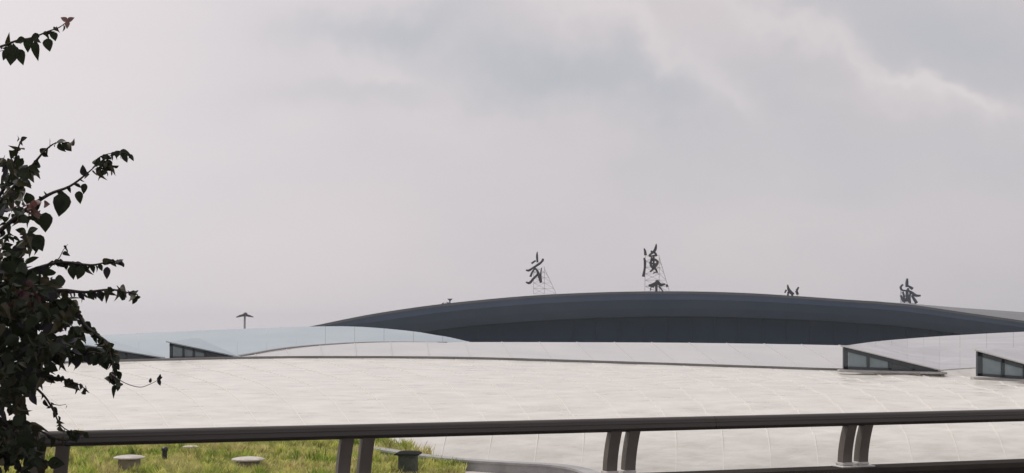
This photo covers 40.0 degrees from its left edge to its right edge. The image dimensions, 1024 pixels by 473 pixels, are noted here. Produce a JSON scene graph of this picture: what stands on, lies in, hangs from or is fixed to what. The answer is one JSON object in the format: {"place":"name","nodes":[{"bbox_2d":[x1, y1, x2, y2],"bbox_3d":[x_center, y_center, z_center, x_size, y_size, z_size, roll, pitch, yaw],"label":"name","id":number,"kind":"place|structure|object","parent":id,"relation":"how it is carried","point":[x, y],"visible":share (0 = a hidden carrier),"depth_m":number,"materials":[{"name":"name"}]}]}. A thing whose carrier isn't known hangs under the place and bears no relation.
{"place":"outdoors","nodes":[
{"label":"outdoors","id":0,"kind":"place"},
{"bbox_2d":[0,428,467,472],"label":"grass","id":1,"kind":"structure","parent":0,"point":[315,456],"depth_m":49.35,"materials":[{"name":"green plant"}]},
{"bbox_2d":[0,0,1023,340],"label":"sky","id":2,"kind":"structure","parent":0,"point":[296,163],"materials":[{"name":"grey"}]},
{"bbox_2d":[309,291,1023,344],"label":"hall","id":3,"kind":"structure","parent":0,"point":[686,317],"depth_m":202.42,"materials":[{"name":"metal"}]},
{"bbox_2d":[526,252,555,293],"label":"rooftop sign","id":4,"kind":"object","parent":3,"relation":"on","point":[540,277],"visible":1,"depth_m":204.23,"materials":[{"name":"grey metal"}]},
{"bbox_2d":[642,244,669,290],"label":"rooftop sign","id":5,"kind":"object","parent":3,"relation":"on","point":[656,284],"visible":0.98,"depth_m":204.29,"materials":[{"name":"grey metal"}]},
{"bbox_2d":[784,285,798,295],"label":"rooftop sign","id":6,"kind":"object","parent":3,"relation":"on","point":[790,291],"visible":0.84,"depth_m":205.94,"materials":[{"name":"grey metal"}]},
{"bbox_2d":[899,278,920,303],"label":"rooftop sign","id":7,"kind":"object","parent":3,"relation":"on","point":[907,299],"visible":0.98,"depth_m":205.97,"materials":[{"name":"grey metal"}]},
{"label":"ground","id":8,"kind":"structure","parent":0,"visible":0},
{"bbox_2d":[6,326,468,361],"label":"wing roof","id":9,"kind":"structure","parent":8,"relation":"on","point":[245,342],"depth_m":123.81,"materials":[{"name":"white metal"}]},
{"bbox_2d":[83,339,164,358],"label":"skylight","id":10,"kind":"object","parent":9,"relation":"on","point":[127,352],"visible":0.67,"depth_m":93.76,"materials":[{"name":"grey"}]},
{"bbox_2d":[166,338,240,357],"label":"skylight","id":11,"kind":"object","parent":9,"relation":"on","point":[191,348],"visible":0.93,"depth_m":93.77,"materials":[{"name":"grey"}]},
{"bbox_2d":[236,312,252,328],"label":"light mast","id":12,"kind":"object","parent":8,"relation":"on","point":[244,314],"visible":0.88,"depth_m":319.11,"materials":[{"name":"grey metal"}]},
{"bbox_2d":[463,470,491,472],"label":"terrace","id":13,"kind":"structure","parent":8,"relation":"on","point":[475,472],"depth_m":47.69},
{"bbox_2d":[374,447,599,472],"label":"kerb wall","id":14,"kind":"structure","parent":13,"relation":"on","point":[492,466],"depth_m":47.35,"materials":[{"name":"grey concrete"}]},
{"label":"planting bed","id":15,"kind":"structure","parent":13,"relation":"on","visible":0},
{"bbox_2d":[113,455,144,471],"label":"roof vent","id":16,"kind":"object","parent":15,"relation":"on","point":[125,461],"visible":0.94,"depth_m":46.88,"materials":[{"name":"white metal"}]},
{"bbox_2d":[161,447,167,459],"bbox_3d":[-12.371,7.784,50.092,0.250,0.577,0.250,0,-4,0],"label":"bollard","id":17,"kind":"object","parent":15,"relation":"on","point":[164,450],"visible":0.77,"depth_m":50.02,"materials":[{"name":"black metal"}]},
{"bbox_2d":[231,456,264,467],"bbox_3d":[-9.005,7.716,47.992,1.138,0.413,1.138,0,-4,0],"label":"roof vent","id":18,"kind":"object","parent":15,"relation":"on","point":[245,460],"visible":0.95,"depth_m":47.65,"materials":[{"name":"white metal"}]},
{"bbox_2d":[394,450,421,472],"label":"roof vent","id":19,"kind":"object","parent":15,"relation":"on","point":[408,460],"visible":1,"depth_m":45.73,"materials":[{"name":"black"}]},
{"bbox_2d":[0,356,1023,472],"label":"platform canopy","id":20,"kind":"object","parent":8,"relation":"on","point":[207,392],"visible":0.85,"depth_m":70.44,"materials":[{"name":"white metal"}]},
{"bbox_2d":[241,342,845,367],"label":"canopy","id":21,"kind":"object","parent":8,"relation":"on","point":[802,355],"visible":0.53,"depth_m":108.20,"materials":[{"name":"grey metal"}]},
{"bbox_2d":[846,332,1023,376],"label":"wing roof","id":22,"kind":"structure","parent":8,"relation":"on","point":[953,355],"depth_m":106.17,"materials":[{"name":"white metal"}]},
{"bbox_2d":[837,345,946,373],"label":"skylight","id":23,"kind":"object","parent":22,"relation":"attached to","point":[864,361],"visible":1,"depth_m":89.07,"materials":[{"name":"grey glass"}]},
{"bbox_2d":[970,347,1023,381],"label":"skylight","id":24,"kind":"object","parent":22,"relation":"attached to","point":[1005,364],"visible":1,"depth_m":83.73,"materials":[{"name":"grey glass"}]},
{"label":"road deck","id":25,"kind":"structure","parent":0,"visible":0},
{"bbox_2d":[652,459,1023,472],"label":"parapet wall","id":26,"kind":"structure","parent":25,"relation":"on","point":[999,466],"depth_m":10.07,"materials":[{"name":"grey concrete"}]},
{"bbox_2d":[29,409,1023,472],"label":"guard railing","id":27,"kind":"object","parent":26,"relation":"on","point":[346,435],"visible":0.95,"depth_m":9.18,"materials":[{"name":"grey metal"}]},
{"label":"soil bed","id":28,"kind":"structure","parent":25,"relation":"on","visible":0},
{"bbox_2d":[0,17,161,472],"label":"bougainvillea shrub","id":29,"kind":"object","parent":28,"relation":"on","point":[26,294],"visible":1,"depth_m":6.11,"materials":[{"name":"green plant"}]}
]}

